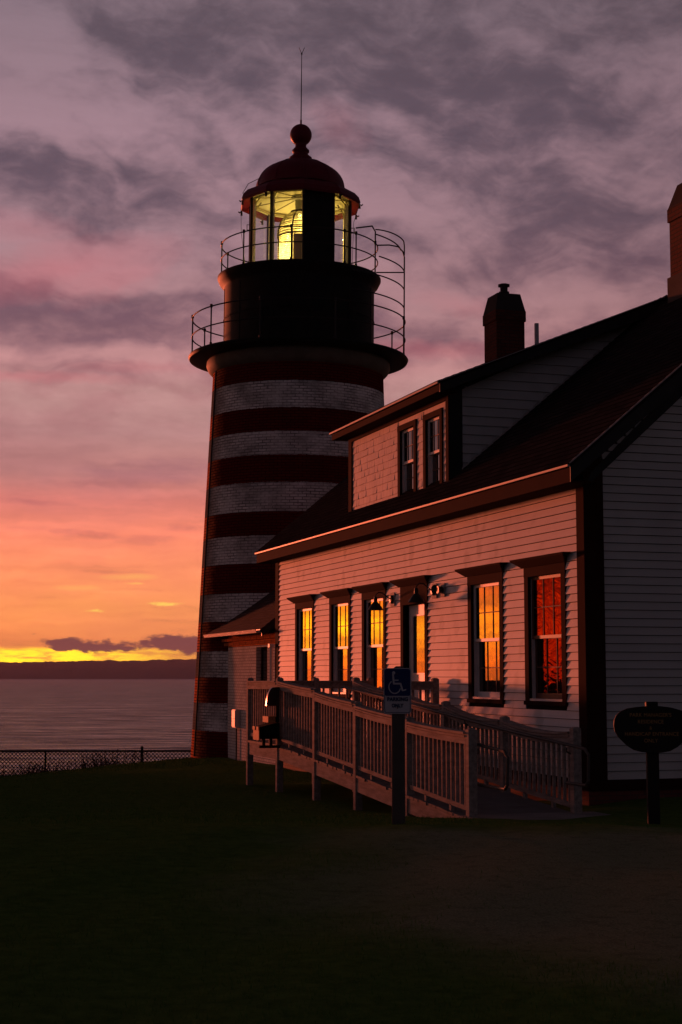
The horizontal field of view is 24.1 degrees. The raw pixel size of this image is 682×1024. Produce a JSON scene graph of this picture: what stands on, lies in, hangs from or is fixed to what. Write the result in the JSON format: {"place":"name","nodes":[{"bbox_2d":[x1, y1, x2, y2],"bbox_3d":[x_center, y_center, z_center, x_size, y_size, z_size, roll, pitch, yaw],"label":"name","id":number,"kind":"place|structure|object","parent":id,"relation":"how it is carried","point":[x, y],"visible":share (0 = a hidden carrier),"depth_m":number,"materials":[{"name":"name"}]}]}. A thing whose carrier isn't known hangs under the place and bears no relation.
{"place":"outdoors","nodes":[
{"label":"outdoors","id":0,"kind":"place"},
{"bbox_2d":[0,679,194,775],"bbox_3d":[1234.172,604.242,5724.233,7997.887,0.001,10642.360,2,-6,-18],"label":"water","id":1,"kind":"structure","parent":0,"point":[92,714],"depth_m":728.55,"materials":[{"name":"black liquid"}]},
{"bbox_2d":[0,659,195,678],"bbox_3d":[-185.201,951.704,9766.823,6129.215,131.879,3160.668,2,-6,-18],"label":"hills","id":2,"kind":"structure","parent":0,"point":[152,669],"depth_m":8983.09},
{"bbox_2d":[0,757,681,1023],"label":"ground","id":3,"kind":"structure","parent":0,"point":[562,918],"depth_m":10.77,"materials":[{"name":"green plant"}]},
{"bbox_2d":[0,749,148,775],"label":"weeds","id":4,"kind":"object","parent":3,"relation":"on","point":[96,764],"visible":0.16,"depth_m":49.96,"materials":[{"name":"green plant"}]},
{"bbox_2d":[0,746,190,774],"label":"chain link fence","id":5,"kind":"object","parent":3,"relation":"on","point":[93,751],"visible":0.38,"depth_m":50.47,"materials":[{"name":"black metal"}]},
{"bbox_2d":[203,589,274,764],"bbox_3d":[-0.224,3.608,38.731,5.045,5.498,6.007,2,-6,-18],"label":"brick annex","id":6,"kind":"object","parent":3,"relation":"on","point":[250,637],"visible":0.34,"depth_m":38.56,"materials":[{"name":"white brick"}]},
{"bbox_2d":[232,709,239,759],"bbox_3d":[-2.573,5.478,38.939,0.155,1.340,0.340,2,-6,-18],"label":"utility box","id":7,"kind":"object","parent":6,"relation":"attached to","point":[236,718],"visible":0.99,"depth_m":38.85,"materials":[{"name":"grey paint"}]},
{"bbox_2d":[261,647,266,680],"bbox_3d":[-1.704,3.914,37.110,0.050,1.560,1.000,2,-6,-18],"label":"window","id":8,"kind":"structure","parent":6,"relation":"in","point":[263,649],"depth_m":37.43,"materials":[{"name":"black glass"}]},
{"bbox_2d":[188,48,407,757],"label":"lighthouse","id":9,"kind":"object","parent":3,"relation":"on","point":[298,364],"visible":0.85,"depth_m":41.20,"materials":[{"name":"brick"}]},
{"bbox_2d":[384,666,410,824],"bbox_3d":[0.586,2.418,16.302,0.285,1.685,0.122,-1,-6,12],"label":"parking sign","id":10,"kind":"object","parent":3,"relation":"on","point":[397,692],"visible":0.99,"depth_m":16.28,"materials":[{"name":"blue wood"}]},
{"bbox_2d":[246,677,589,817],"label":"wooden ramp","id":11,"kind":"structure","parent":3,"relation":"on","point":[322,734],"depth_m":21.32,"materials":[{"name":"brown wood"}]},
{"bbox_2d":[252,687,280,747],"bbox_3d":[-1.222,3.345,26.090,0.380,0.980,0.460,2,-6,-18],"label":"hooded box","id":12,"kind":"object","parent":11,"relation":"attached to","point":[270,729],"visible":1,"depth_m":25.91,"materials":[{"name":"black metal"}]},
{"bbox_2d":[255,183,681,805],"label":"keepers house","id":13,"kind":"structure","parent":3,"relation":"on","point":[517,499],"depth_m":24.23,"materials":[{"name":"white wood"}]},
{"bbox_2d":[287,594,316,680],"bbox_3d":[-0.736,2.766,33.132,0.335,2.055,1.750,2,-6,-18],"label":"window","id":14,"kind":"structure","parent":13,"relation":"in","point":[304,604],"depth_m":33.32,"materials":[{"name":"glass"}]},
{"bbox_2d":[320,588,352,696],"bbox_3d":[0.000,2.533,30.849,0.335,2.055,1.730,2,-6,-18],"label":"window","id":15,"kind":"structure","parent":13,"relation":"in","point":[340,600],"depth_m":31.03,"materials":[{"name":"glass"}]},
{"bbox_2d":[351,582,389,688],"bbox_3d":[0.615,2.338,28.945,0.335,2.055,1.730,2,-6,-18],"label":"window","id":16,"kind":"structure","parent":13,"relation":"in","point":[374,627],"depth_m":29.11,"materials":[{"name":"glass"}]},
{"bbox_2d":[368,592,394,609],"bbox_3d":[0.692,1.554,27.936,0.470,0.320,0.280,2,-6,-18],"label":"barn lamp","id":17,"kind":"object","parent":13,"relation":"attached to","point":[375,605],"visible":1,"depth_m":27.89,"materials":[{"name":"grey metal"}]},
{"bbox_2d":[397,419,416,496],"bbox_3d":[1.224,-0.883,27.892,0.220,1.350,0.940,2,-6,-18],"label":"dormer window","id":18,"kind":"structure","parent":13,"relation":"in","point":[407,432],"depth_m":28.07,"materials":[{"name":"glass"}]},
{"bbox_2d":[389,575,431,720],"bbox_3d":[1.231,2.479,26.928,0.290,2.745,1.700,2,-6,-18],"label":"door","id":19,"kind":"structure","parent":13,"relation":"in","point":[418,618],"depth_m":27.13,"materials":[{"name":"orange glass"}]},
{"bbox_2d":[408,583,436,602],"bbox_3d":[1.313,1.310,26.018,0.470,0.320,0.280,2,-6,-18],"label":"barn lamp","id":20,"kind":"object","parent":13,"relation":"attached to","point":[416,597],"visible":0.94,"depth_m":25.96,"materials":[{"name":"grey metal"}]},
{"bbox_2d":[422,407,443,488],"bbox_3d":[1.606,-1.004,26.708,0.220,1.350,0.900,2,-6,-18],"label":"dormer window","id":21,"kind":"structure","parent":13,"relation":"in","point":[433,443],"depth_m":26.86,"materials":[{"name":"glass"}]},
{"bbox_2d":[431,583,445,596],"bbox_3d":[1.557,1.256,25.761,0.164,0.220,0.291,2,-6,-18],"label":"floodlight","id":22,"kind":"object","parent":13,"relation":"attached to","point":[437,589],"visible":1,"depth_m":25.71,"materials":[{"name":"grey metal"}]},
{"bbox_2d":[455,562,506,703],"bbox_3d":[2.192,1.838,24.058,0.335,2.055,1.750,2,-6,-18],"label":"window","id":23,"kind":"structure","parent":13,"relation":"in","point":[485,587],"depth_m":24.19,"materials":[{"name":"glass"}]},
{"bbox_2d":[510,552,571,705],"bbox_3d":[2.834,1.635,22.068,0.335,2.055,1.730,2,-6,-18],"label":"window","id":24,"kind":"structure","parent":13,"relation":"in","point":[545,629],"depth_m":22.18,"materials":[{"name":"brown"}]},
{"bbox_2d":[456,811,610,819],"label":"path","id":25,"kind":"structure","parent":3,"relation":"on","point":[544,816],"depth_m":18.45,"materials":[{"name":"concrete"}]},
{"bbox_2d":[613,702,681,823],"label":"wooden sign","id":26,"kind":"object","parent":3,"relation":"on","point":[652,730],"visible":1,"depth_m":16.84,"materials":[{"name":"brown wood"}]},
{"bbox_2d":[0,0,681,662],"label":"sky","id":27,"kind":"structure","parent":0,"point":[534,147],"materials":[{"name":"purple"}]}
]}

